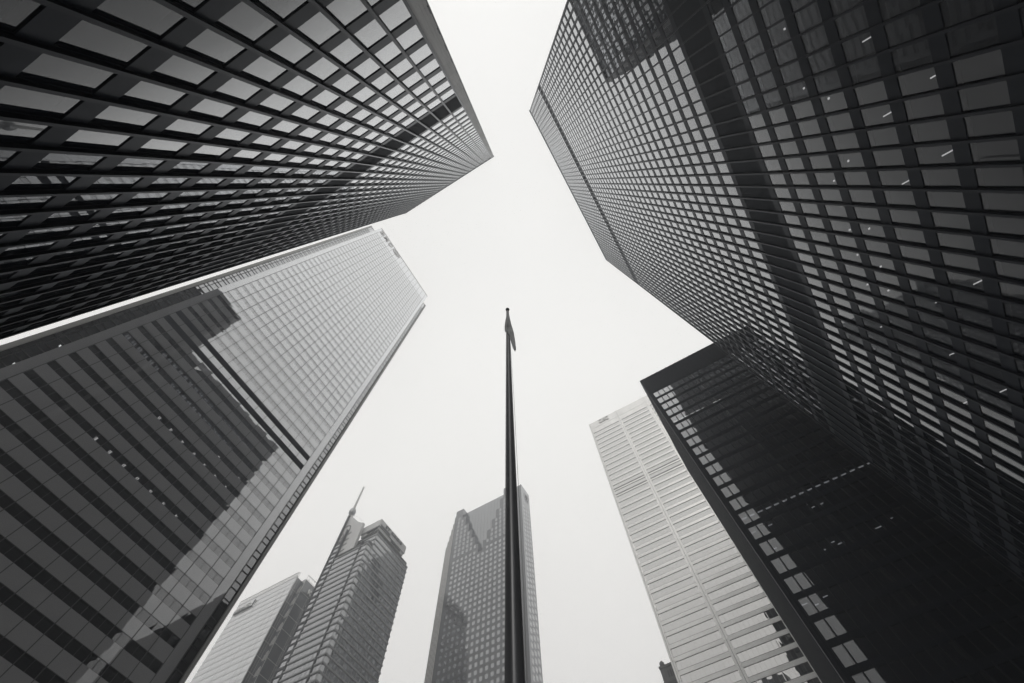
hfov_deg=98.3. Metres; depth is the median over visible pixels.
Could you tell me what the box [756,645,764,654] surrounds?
window
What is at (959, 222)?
window
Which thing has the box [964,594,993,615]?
window
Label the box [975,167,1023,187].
window
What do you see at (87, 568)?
window
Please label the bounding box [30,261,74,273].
window
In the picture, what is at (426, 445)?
sky
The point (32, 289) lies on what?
window
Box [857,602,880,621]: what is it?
window
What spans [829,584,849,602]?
window
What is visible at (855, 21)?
window
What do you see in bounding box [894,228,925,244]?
window
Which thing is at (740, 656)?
window
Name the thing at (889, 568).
window
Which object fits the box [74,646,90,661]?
window
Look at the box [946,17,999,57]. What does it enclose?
window
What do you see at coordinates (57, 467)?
window
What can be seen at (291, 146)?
window
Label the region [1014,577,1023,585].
window
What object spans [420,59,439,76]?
window
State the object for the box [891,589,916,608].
window
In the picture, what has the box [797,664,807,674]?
window
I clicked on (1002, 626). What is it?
window
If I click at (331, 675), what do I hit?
window
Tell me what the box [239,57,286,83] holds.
window
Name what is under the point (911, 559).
window
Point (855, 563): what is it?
window
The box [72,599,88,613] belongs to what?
window
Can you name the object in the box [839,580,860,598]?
window
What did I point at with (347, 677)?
window
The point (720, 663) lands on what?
window
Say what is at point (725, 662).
window
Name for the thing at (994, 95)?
window
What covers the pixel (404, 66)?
window
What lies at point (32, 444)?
window
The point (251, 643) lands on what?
office block
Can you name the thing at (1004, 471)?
window
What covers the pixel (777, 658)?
window
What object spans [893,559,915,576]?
window
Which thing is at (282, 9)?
window
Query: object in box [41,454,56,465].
window
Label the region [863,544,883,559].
window
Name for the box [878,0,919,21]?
window
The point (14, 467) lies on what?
window
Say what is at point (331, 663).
window
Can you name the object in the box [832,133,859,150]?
window
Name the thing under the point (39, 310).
window
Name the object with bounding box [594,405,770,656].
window
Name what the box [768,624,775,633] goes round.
window
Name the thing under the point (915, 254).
window
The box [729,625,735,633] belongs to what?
window
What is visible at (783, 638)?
window
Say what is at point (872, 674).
window
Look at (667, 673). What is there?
stone tower
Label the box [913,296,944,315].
window
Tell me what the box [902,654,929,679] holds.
window
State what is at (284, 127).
window
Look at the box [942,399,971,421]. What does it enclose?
window
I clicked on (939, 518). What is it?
window
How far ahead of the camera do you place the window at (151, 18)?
13.19 m
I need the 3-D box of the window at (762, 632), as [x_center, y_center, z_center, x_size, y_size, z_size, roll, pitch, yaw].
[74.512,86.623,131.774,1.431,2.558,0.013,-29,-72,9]
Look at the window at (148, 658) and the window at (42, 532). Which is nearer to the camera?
the window at (42, 532)
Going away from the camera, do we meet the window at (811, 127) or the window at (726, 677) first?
the window at (811, 127)
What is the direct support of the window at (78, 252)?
in the office tower at (148, 146)
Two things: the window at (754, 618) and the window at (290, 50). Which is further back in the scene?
the window at (754, 618)
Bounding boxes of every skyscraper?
[0,226,426,682]
[424,484,542,682]
[589,395,821,682]
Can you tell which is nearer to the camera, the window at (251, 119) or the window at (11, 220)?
the window at (11, 220)
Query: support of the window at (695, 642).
in the skyscraper at (718, 618)
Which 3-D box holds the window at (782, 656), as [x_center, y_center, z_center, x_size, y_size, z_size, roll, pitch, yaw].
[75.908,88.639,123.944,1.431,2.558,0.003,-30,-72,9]
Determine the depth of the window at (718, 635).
137.42 m
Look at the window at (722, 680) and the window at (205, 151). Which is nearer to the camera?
the window at (205, 151)
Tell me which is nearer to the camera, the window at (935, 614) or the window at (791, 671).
the window at (935, 614)
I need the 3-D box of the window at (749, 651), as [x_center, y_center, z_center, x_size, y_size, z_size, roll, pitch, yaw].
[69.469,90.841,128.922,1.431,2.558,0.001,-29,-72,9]
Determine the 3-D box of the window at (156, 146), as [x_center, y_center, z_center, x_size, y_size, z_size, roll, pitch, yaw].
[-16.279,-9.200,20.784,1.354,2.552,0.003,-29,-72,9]
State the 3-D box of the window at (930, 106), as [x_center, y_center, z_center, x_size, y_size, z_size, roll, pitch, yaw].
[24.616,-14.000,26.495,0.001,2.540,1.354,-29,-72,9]
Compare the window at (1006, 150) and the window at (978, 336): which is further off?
the window at (978, 336)
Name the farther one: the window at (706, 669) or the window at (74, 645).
the window at (706, 669)
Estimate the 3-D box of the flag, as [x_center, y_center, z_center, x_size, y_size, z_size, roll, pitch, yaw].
[-0.123,-0.660,23.028,0.533,6.175,0.226,0,-70,-1]
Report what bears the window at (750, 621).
in the skyscraper at (718, 618)
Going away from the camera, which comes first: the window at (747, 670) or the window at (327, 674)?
the window at (747, 670)
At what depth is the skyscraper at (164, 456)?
80.24 m
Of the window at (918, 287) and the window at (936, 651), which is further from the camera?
the window at (936, 651)
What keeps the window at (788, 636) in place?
in the skyscraper at (718, 618)
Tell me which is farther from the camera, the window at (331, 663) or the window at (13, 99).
the window at (331, 663)
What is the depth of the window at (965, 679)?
49.53 m
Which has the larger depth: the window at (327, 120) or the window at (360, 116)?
the window at (360, 116)
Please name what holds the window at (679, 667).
in the skyscraper at (718, 618)
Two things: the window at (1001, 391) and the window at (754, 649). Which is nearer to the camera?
the window at (1001, 391)
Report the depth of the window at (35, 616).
55.42 m
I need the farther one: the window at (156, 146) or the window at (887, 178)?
the window at (887, 178)
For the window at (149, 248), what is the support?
in the office tower at (148, 146)
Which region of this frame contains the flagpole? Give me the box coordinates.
[504,308,526,682]
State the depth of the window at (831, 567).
65.73 m
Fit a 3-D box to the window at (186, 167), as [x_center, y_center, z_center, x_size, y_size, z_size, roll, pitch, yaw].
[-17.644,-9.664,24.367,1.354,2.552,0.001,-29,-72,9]
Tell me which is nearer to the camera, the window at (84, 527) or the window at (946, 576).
the window at (946, 576)
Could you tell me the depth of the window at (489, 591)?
258.75 m
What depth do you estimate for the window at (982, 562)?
56.62 m
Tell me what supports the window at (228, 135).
in the office tower at (148, 146)
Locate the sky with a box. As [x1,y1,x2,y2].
[0,0,712,682]
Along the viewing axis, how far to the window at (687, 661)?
135.59 m
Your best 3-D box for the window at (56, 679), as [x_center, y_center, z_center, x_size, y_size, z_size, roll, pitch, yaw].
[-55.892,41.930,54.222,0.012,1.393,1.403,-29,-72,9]
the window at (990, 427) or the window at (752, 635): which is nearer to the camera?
the window at (990, 427)
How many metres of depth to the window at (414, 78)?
32.48 m
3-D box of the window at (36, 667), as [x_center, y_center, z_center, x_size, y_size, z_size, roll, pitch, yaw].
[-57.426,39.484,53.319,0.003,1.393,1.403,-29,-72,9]
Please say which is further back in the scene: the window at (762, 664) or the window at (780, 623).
the window at (780, 623)
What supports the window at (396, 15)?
in the office tower at (148, 146)
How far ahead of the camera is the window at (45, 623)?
55.88 m
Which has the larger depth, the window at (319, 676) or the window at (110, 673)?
the window at (319, 676)
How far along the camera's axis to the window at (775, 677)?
120.98 m
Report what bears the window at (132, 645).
in the skyscraper at (164, 456)
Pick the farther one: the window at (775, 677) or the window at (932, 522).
the window at (775, 677)
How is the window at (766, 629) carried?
in the skyscraper at (718, 618)
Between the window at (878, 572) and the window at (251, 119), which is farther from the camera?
the window at (878, 572)
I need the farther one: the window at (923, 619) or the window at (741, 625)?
the window at (741, 625)
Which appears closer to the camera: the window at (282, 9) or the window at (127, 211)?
the window at (282, 9)
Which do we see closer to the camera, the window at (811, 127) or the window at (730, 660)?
the window at (811, 127)
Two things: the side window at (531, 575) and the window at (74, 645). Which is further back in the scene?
the side window at (531, 575)
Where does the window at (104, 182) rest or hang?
in the office tower at (148, 146)
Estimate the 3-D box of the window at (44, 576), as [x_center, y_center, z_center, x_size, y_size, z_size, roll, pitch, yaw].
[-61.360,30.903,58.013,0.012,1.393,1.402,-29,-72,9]
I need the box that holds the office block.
[190,572,316,682]
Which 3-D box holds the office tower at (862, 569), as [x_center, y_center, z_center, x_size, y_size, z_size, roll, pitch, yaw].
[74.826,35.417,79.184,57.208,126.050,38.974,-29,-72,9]
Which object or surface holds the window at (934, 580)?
in the office tower at (862, 569)
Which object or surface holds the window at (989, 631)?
in the office tower at (862, 569)
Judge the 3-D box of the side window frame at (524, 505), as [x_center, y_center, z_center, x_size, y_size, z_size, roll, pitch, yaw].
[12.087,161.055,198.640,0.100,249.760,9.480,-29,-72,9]
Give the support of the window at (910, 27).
in the office tower at (813, 210)
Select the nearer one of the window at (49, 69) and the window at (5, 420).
the window at (49, 69)
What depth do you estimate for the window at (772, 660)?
124.45 m
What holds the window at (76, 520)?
in the skyscraper at (164, 456)
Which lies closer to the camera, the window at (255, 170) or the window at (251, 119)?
the window at (251, 119)
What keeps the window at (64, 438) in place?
in the skyscraper at (164, 456)
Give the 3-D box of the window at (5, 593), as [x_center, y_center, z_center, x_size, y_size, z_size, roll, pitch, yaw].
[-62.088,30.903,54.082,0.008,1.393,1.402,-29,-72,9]
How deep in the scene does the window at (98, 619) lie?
60.71 m
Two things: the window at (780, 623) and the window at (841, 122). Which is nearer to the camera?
the window at (841, 122)
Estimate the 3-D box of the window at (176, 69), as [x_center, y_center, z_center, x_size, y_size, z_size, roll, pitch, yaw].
[-12.289,-10.206,16.715,1.354,2.552,0.004,-29,-72,9]
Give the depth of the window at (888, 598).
58.57 m
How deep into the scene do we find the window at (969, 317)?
31.04 m
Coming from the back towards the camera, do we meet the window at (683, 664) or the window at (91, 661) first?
the window at (683, 664)
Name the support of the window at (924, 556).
in the office tower at (862, 569)
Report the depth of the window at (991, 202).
25.07 m
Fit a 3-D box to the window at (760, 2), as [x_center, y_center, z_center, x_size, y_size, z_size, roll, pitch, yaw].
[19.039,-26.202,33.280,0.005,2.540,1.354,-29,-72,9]
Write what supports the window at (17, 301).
in the office tower at (148, 146)
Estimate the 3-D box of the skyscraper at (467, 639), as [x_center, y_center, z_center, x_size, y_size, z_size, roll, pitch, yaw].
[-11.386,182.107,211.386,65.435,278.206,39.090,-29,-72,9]
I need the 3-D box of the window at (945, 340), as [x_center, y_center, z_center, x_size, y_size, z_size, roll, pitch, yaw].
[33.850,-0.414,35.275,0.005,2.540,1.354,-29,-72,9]
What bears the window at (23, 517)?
in the skyscraper at (164, 456)
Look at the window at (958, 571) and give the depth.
57.09 m
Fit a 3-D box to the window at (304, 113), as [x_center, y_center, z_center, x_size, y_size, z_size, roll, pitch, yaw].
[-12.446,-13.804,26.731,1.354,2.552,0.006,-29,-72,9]
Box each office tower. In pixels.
[0,0,493,339]
[529,0,1023,580]
[640,343,1023,682]
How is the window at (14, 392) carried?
in the skyscraper at (164, 456)
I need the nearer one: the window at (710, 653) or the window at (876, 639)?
the window at (876, 639)
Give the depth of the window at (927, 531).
63.51 m
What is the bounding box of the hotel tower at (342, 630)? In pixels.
[270,485,407,682]
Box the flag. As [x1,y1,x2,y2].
[505,312,515,350]
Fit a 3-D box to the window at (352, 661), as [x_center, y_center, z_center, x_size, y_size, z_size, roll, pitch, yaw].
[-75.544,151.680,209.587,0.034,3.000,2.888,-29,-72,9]
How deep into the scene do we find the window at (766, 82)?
57.74 m
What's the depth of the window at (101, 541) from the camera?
65.37 m
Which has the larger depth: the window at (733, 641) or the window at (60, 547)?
the window at (733, 641)
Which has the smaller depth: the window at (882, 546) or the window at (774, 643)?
the window at (882, 546)
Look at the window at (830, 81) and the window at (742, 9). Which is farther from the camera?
the window at (742, 9)
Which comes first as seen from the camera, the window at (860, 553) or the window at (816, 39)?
the window at (816, 39)
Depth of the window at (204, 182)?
27.94 m
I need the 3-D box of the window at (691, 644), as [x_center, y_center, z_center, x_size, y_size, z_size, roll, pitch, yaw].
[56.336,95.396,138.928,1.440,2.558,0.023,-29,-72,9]
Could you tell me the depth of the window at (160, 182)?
24.63 m
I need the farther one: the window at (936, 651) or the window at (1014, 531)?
the window at (936, 651)
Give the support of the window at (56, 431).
in the skyscraper at (164, 456)
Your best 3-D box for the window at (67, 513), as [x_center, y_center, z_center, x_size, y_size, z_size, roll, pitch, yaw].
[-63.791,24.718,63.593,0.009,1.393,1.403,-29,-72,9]
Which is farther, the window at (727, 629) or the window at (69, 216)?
the window at (727, 629)
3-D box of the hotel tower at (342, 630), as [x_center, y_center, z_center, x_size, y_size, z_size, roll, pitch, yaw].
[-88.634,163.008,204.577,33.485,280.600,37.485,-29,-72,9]
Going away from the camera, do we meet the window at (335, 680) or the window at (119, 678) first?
the window at (119, 678)
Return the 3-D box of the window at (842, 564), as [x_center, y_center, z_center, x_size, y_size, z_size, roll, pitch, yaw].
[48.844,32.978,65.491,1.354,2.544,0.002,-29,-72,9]
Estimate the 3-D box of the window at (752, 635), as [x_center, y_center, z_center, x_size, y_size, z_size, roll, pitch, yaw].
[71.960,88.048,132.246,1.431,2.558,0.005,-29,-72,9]
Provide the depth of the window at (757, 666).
125.09 m
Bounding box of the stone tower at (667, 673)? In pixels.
[659,661,677,682]
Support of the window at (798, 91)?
in the office tower at (813, 210)
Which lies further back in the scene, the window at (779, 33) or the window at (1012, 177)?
the window at (779, 33)
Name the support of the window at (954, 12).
in the office tower at (813, 210)
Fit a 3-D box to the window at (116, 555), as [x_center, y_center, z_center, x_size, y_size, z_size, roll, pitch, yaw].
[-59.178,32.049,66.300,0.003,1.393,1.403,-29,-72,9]
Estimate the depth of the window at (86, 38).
13.28 m
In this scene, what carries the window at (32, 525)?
in the skyscraper at (164, 456)
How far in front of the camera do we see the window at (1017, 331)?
28.51 m
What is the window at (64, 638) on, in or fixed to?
in the skyscraper at (164, 456)
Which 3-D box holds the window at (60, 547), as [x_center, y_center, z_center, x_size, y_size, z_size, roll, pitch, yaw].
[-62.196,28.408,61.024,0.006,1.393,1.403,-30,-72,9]
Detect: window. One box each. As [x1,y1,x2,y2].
[0,0,489,326]
[0,85,82,117]
[0,120,49,142]
[0,196,53,208]
[0,215,28,226]
[0,242,55,255]
[0,257,35,268]
[0,286,40,298]
[0,299,22,307]
[0,319,28,328]
[0,379,14,390]
[0,415,14,426]
[0,454,13,466]
[0,494,13,508]
[0,539,13,553]
[0,586,13,602]
[0,638,13,655]
[3,646,23,663]
[4,176,78,189]
[4,547,23,561]
[4,594,23,610]
[5,461,23,474]
[5,503,23,516]
[6,308,43,320]
[6,387,22,398]
[6,423,23,434]
[11,274,56,287]
[14,395,31,406]
[14,469,32,482]
[14,510,32,524]
[14,602,33,618]
[14,653,34,671]
[15,431,31,442]
[15,555,33,569]
[16,54,114,92]
[20,226,76,239]
[21,297,59,309]
[23,403,39,413]
[24,233,421,624]
[24,439,40,450]
[24,477,40,489]
[24,518,41,532]
[24,562,42,577]
[24,609,43,626]
[25,661,44,678]
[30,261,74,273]
[32,153,104,169]
[32,411,47,421]
[32,446,48,458]
[33,485,49,497]
[33,526,51,539]
[34,570,52,584]
[35,617,53,633]
[35,668,54,682]
[36,286,74,298]
[40,418,55,429]
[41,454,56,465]
[42,210,98,222]
[42,492,57,505]
[43,533,59,546]
[44,577,61,591]
[44,625,62,640]
[47,248,92,260]
[48,426,64,436]
[49,675,64,682]
[50,461,65,473]
[51,500,67,512]
[52,541,68,554]
[53,275,89,286]
[53,585,70,599]
[54,20,149,66]
[54,631,72,647]
[58,469,73,480]
[59,507,75,519]
[60,130,131,149]
[61,548,77,561]
[62,592,79,606]
[64,194,119,205]
[64,639,81,655]
[66,234,111,246]
[67,476,81,487]
[68,514,83,527]
[69,264,105,274]
[70,555,85,569]
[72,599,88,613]
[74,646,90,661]
[75,484,89,495]
[76,522,91,534]
[79,562,94,576]
[81,606,96,620]
[83,490,97,502]
[83,653,99,668]
[85,529,99,541]
[86,252,122,262]
[87,221,129,231]
[87,569,102,582]
[88,177,141,187]
[90,106,158,129]
[90,613,105,627]
[92,0,185,38]
[92,659,108,675]
[93,536,107,548]
[96,576,110,589]
[98,620,114,634]
[100,266,130,275]
[101,543,115,555]
[101,666,117,682]
[103,241,137,250]
[104,583,118,596]
[106,207,149,217]
[107,626,122,641]
[109,549,123,561]
[111,673,125,682]
[112,158,164,170]
[113,590,126,603]
[114,256,144,265]
[116,633,130,647]
[118,556,130,568]
[119,81,186,108]
[119,229,154,238]
[120,596,134,609]
[124,640,138,654]
[125,562,138,574]
[126,193,168,202]
[129,603,142,616]
[130,245,159,254]
[132,646,146,660]
[135,139,188,154]
[136,609,149,622]
[137,216,172,225]
[141,652,154,666]
[145,235,174,243]
[145,616,157,629]
[146,178,188,187]
[149,658,161,673]
[151,55,215,87]
[152,622,164,635]
[155,204,189,212]
[160,119,211,137]
[160,628,172,641]
[161,224,189,232]
[167,634,179,647]
[168,162,209,172]
[173,191,207,199]
[177,213,205,220]
[182,29,245,65]
[187,99,236,120]
[190,145,230,157]
[191,178,224,186]
[193,202,220,209]
[210,191,236,197]
[211,128,250,143]
[211,164,242,173]
[213,78,261,102]
[215,1,276,43]
[227,179,253,185]
[230,150,262,160]
[233,111,272,128]
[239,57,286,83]
[244,166,270,174]
[249,135,280,147]
[255,0,307,20]
[256,94,294,112]
[261,154,287,162]
[267,35,313,65]
[269,120,299,134]
[277,141,304,151]
[280,76,317,97]
[280,536,406,682]
[289,105,319,121]
[296,12,339,46]
[296,127,321,139]
[304,57,339,81]
[309,90,339,107]
[314,114,338,127]
[316,674,322,681]
[320,664,325,672]
[323,655,328,663]
[324,667,329,676]
[325,0,367,26]
[327,659,332,667]
[328,38,362,65]
[328,671,334,680]
[330,74,359,93]
[332,100,357,115]
[332,663,337,671]
[333,675,338,682]
[334,121,354,132]
[335,654,340,663]
[336,667,341,675]
[340,670,345,679]
[343,662,348,670]
[344,674,349,682]
[350,109,371,121]
[350,657,354,665]
[351,87,375,103]
[351,670,355,678]
[352,58,379,79]
[353,19,386,48]
[367,97,388,110]
[370,73,394,90]
[374,41,401,65]
[379,0,410,31]
[384,84,404,99]
[389,59,412,77]
[396,25,422,50]
[402,72,421,88]
[409,44,431,64]
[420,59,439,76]
[440,537,504,652]
[517,501,541,682]
[531,0,1023,576]
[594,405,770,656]
[653,355,1023,682]
[675,661,681,670]
[680,659,686,668]
[680,675,686,682]
[684,658,691,666]
[685,673,691,682]
[688,641,694,649]
[689,656,695,664]
[690,671,696,680]
[693,639,699,648]
[693,654,700,663]
[694,669,701,678]
[697,638,703,646]
[698,652,704,661]
[699,667,705,676]
[701,636,707,644]
[702,650,709,659]
[703,665,710,675]
[706,634,712,642]
[707,649,714,657]
[708,664,715,673]
[710,632,717,640]
[711,647,718,655]
[713,662,719,671]
[715,630,721,638]
[716,645,723,654]
[717,660,724,669]
[719,676,725,682]
[721,643,727,652]
[722,658,729,667]
[724,627,731,634]
[724,674,731,682]
[727,656,734,666]
[728,672,736,682]
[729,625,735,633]
[731,639,737,648]
[732,0,751,22]
[733,623,740,631]
[733,671,741,680]
[735,637,742,646]
[737,653,744,661]
[738,16,758,40]
[738,621,745,629]
[740,635,747,644]
[742,619,749,627]
[742,651,749,659]
[744,35,764,58]
[744,633,752,642]
[744,667,752,676]
[746,649,754,658]
[747,617,754,625]
[749,632,757,640]
[749,665,757,674]
[750,54,770,75]
[751,616,758,624]
[751,647,759,656]
[753,630,761,638]
[754,663,762,672]
[756,614,763,622]
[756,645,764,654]
[757,0,770,7]
[758,628,766,637]
[758,661,767,670]
[760,0,783,27]
[760,612,768,620]
[761,643,769,652]
[763,626,771,635]
[763,659,772,668]
[765,610,772,618]
[766,641,774,650]
[766,676,774,682]
[767,20,790,46]
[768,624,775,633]
[769,657,777,667]
[770,608,777,616]
[771,639,779,648]
[771,674,780,682]
[772,622,780,631]
[773,41,796,65]
[774,655,782,665]
[775,637,784,646]
[776,672,786,682]
[777,620,785,629]
[779,653,787,663]
[780,61,802,83]
[780,635,789,644]
[782,670,791,680]
[784,651,792,661]
[785,633,794,642]
[786,81,808,101]
[787,668,796,678]
[789,649,797,659]
[790,0,812,11]
[791,100,814,119]
[792,666,801,676]
[794,1,822,32]
[794,647,803,657]
[797,119,820,136]
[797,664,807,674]
[798,596,817,615]
[801,25,828,53]
[803,138,826,153]
[803,662,812,672]
[807,48,835,74]
[809,155,831,169]
[809,592,828,610]
[812,677,820,682]
[814,70,841,94]
[814,173,837,185]
[814,619,835,639]
[819,588,838,606]
[820,92,847,113]
[822,560,842,576]
[825,615,846,635]
[826,113,853,132]
[829,0,861,15]
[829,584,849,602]
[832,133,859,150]
[832,556,852,572]
[832,644,855,667]
[835,6,868,39]
[836,611,857,630]
[837,153,864,168]
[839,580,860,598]
[841,32,875,62]
[842,552,862,568]
[843,172,870,186]
[843,640,866,662]
[847,606,869,626]
[848,57,881,84]
[848,190,875,204]
[850,576,871,593]
[852,672,869,682]
[853,548,872,564]
[854,81,887,106]
[854,207,880,221]
[855,635,879,658]
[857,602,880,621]
[859,224,885,238]
[860,104,893,126]
[860,571,882,589]
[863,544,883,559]
[864,240,890,255]
[864,668,885,682]
[866,127,899,147]
[867,631,891,653]
[869,256,895,271]
[869,598,892,617]
[871,567,893,585]
[872,149,904,167]
[873,271,899,287]
[873,539,894,555]
[876,663,901,682]
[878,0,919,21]
[878,171,910,186]
[878,286,904,303]
[878,627,904,648]
[880,593,904,613]
[881,563,904,580]
[883,191,915,206]
[883,535,904,551]
[884,10,926,47]
[888,209,920,226]
[889,659,916,682]
[890,622,916,644]
[891,39,932,72]
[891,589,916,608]
[893,531,915,546]
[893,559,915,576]
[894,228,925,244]
[897,67,938,96]
[899,245,930,263]
[902,617,928,639]
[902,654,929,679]
[903,94,944,120]
[903,554,927,571]
[903,584,928,603]
[904,263,935,281]
[904,527,926,542]
[908,279,939,298]
[909,120,949,143]
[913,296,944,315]
[914,522,937,538]
[914,550,938,567]
[914,580,939,599]
[914,613,941,634]
[914,649,943,674]
[915,145,955,165]
[918,312,948,331]
[921,169,960,187]
[922,327,952,347]
[925,518,948,533]
[926,192,965,209]
[926,343,956,363]
[926,545,950,562]
[926,575,952,594]
[927,608,954,630]
[927,645,956,669]
[930,357,960,378]
[931,212,970,231]
[935,372,964,393]
[936,233,975,252]
[936,516,953,529]
[936,541,962,558]
[937,571,964,590]
[938,603,967,625]
[939,0,993,28]
[939,386,968,407]
[940,640,970,664]
[941,252,979,272]
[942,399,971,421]
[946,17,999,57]
[946,271,984,292]
[948,536,973,553]
[949,566,976,585]
[951,290,988,311]
[951,599,980,620]
[952,49,1004,85]
[953,635,984,659]
[955,308,992,329]
[955,676,972,682]
[958,81,1010,112]
[959,534,979,548]
[960,325,996,348]
[961,561,989,580]
[964,111,1015,138]
[964,342,1000,365]
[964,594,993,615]
[966,630,998,655]
[968,358,1004,382]
[969,139,1020,163]
[969,671,991,682]
[972,374,1008,399]
[973,556,1002,575]
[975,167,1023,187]
[976,390,1011,414]
[976,589,1006,610]
[979,625,1012,650]
[980,193,1023,213]
[980,405,1015,430]
[983,666,1011,682]
[984,420,1018,445]
[985,216,1023,236]
[985,554,1007,570]
[987,434,1022,460]
[989,584,1020,605]
[990,239,1023,259]
[991,449,1023,473]
[993,620,1023,644]
[994,261,1023,281]
[994,462,1023,485]
[997,475,1023,497]
[998,661,1023,682]
[999,282,1023,301]
[1001,489,1023,508]
[1001,579,1023,600]
[1003,302,1023,320]
[1004,501,1023,519]
[1006,615,1023,634]
[1007,322,1023,339]
[1007,514,1023,529]
[1010,526,1023,539]
[1012,656,1023,670]
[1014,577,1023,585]
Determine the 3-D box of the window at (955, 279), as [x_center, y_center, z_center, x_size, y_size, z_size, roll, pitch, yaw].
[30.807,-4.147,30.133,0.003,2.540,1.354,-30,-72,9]
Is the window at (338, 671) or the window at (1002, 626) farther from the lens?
the window at (338, 671)
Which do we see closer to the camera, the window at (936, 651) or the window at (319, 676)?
the window at (936, 651)
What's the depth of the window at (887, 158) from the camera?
30.70 m
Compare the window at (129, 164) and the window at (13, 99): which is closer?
the window at (13, 99)
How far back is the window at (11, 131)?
14.68 m
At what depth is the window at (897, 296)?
37.70 m
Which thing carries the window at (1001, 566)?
in the office tower at (862, 569)
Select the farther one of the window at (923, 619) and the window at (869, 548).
the window at (869, 548)
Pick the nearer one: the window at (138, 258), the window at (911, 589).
the window at (138, 258)
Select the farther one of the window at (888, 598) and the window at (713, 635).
the window at (713, 635)
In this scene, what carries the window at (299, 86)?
in the office tower at (148, 146)
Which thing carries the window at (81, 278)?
in the office tower at (148, 146)
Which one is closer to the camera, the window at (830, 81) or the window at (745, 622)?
the window at (830, 81)
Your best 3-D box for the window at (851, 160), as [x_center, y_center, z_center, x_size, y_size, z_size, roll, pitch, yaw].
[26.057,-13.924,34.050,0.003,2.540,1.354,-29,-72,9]
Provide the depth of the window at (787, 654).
123.70 m
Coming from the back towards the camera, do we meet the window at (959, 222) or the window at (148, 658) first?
the window at (148, 658)
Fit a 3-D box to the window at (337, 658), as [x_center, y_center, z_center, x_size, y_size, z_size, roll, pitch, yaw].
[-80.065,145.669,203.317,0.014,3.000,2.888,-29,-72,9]
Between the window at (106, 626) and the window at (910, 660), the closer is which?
the window at (910, 660)
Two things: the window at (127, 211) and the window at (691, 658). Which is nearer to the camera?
the window at (127, 211)
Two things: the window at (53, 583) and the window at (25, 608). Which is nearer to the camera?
the window at (25, 608)
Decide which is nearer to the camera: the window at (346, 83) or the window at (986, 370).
the window at (346, 83)
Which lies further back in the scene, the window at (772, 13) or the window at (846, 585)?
the window at (846, 585)
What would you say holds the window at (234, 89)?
in the office tower at (148, 146)
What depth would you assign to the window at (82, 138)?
17.40 m
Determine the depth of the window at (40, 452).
64.35 m
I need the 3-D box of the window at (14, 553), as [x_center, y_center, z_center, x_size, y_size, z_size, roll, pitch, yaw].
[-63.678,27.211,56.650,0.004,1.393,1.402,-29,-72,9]
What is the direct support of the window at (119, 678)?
in the skyscraper at (164, 456)
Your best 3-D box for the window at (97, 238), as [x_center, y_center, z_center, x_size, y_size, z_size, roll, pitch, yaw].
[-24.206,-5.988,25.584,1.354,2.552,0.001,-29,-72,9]
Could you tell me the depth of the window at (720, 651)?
133.91 m
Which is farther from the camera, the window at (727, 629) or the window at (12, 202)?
the window at (727, 629)
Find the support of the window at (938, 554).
in the office tower at (862, 569)
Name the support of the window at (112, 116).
in the office tower at (148, 146)
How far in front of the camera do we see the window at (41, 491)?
62.24 m
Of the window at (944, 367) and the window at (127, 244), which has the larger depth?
the window at (944, 367)
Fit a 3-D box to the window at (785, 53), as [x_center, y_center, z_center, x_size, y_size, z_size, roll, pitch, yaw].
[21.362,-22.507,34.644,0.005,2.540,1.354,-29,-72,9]
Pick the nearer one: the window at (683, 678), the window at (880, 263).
the window at (880, 263)
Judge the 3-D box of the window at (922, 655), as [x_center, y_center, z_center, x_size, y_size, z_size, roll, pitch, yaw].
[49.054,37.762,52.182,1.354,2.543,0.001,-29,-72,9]
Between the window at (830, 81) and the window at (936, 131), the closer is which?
the window at (936, 131)
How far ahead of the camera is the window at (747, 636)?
132.48 m
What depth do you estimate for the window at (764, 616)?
135.09 m
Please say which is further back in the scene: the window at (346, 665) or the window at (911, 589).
the window at (346, 665)
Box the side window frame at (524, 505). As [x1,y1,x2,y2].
[523,505,541,682]
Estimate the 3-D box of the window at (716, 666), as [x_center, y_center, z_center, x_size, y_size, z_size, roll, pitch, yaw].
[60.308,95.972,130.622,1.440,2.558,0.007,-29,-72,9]
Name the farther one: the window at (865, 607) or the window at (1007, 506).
the window at (865, 607)
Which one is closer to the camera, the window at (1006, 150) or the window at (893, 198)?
the window at (1006, 150)
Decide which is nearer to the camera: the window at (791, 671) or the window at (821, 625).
the window at (821, 625)
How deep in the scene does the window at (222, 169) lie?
27.76 m
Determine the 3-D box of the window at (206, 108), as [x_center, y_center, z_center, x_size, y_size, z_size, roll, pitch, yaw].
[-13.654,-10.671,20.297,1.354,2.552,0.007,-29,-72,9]
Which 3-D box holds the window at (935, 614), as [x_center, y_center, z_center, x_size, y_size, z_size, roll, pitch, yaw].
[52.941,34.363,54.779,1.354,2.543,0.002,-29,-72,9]
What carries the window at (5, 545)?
in the skyscraper at (164, 456)
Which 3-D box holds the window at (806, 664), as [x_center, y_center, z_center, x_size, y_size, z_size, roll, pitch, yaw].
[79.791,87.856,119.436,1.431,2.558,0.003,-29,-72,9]
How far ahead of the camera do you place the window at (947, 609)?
54.50 m
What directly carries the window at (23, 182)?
in the office tower at (148, 146)
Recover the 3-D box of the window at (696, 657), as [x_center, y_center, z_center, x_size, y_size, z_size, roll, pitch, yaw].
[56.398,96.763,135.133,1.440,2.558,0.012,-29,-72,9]
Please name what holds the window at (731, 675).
in the skyscraper at (718, 618)
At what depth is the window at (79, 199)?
21.51 m
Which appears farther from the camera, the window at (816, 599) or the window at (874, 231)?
the window at (816, 599)
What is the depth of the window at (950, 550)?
60.19 m
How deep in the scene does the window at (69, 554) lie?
61.49 m

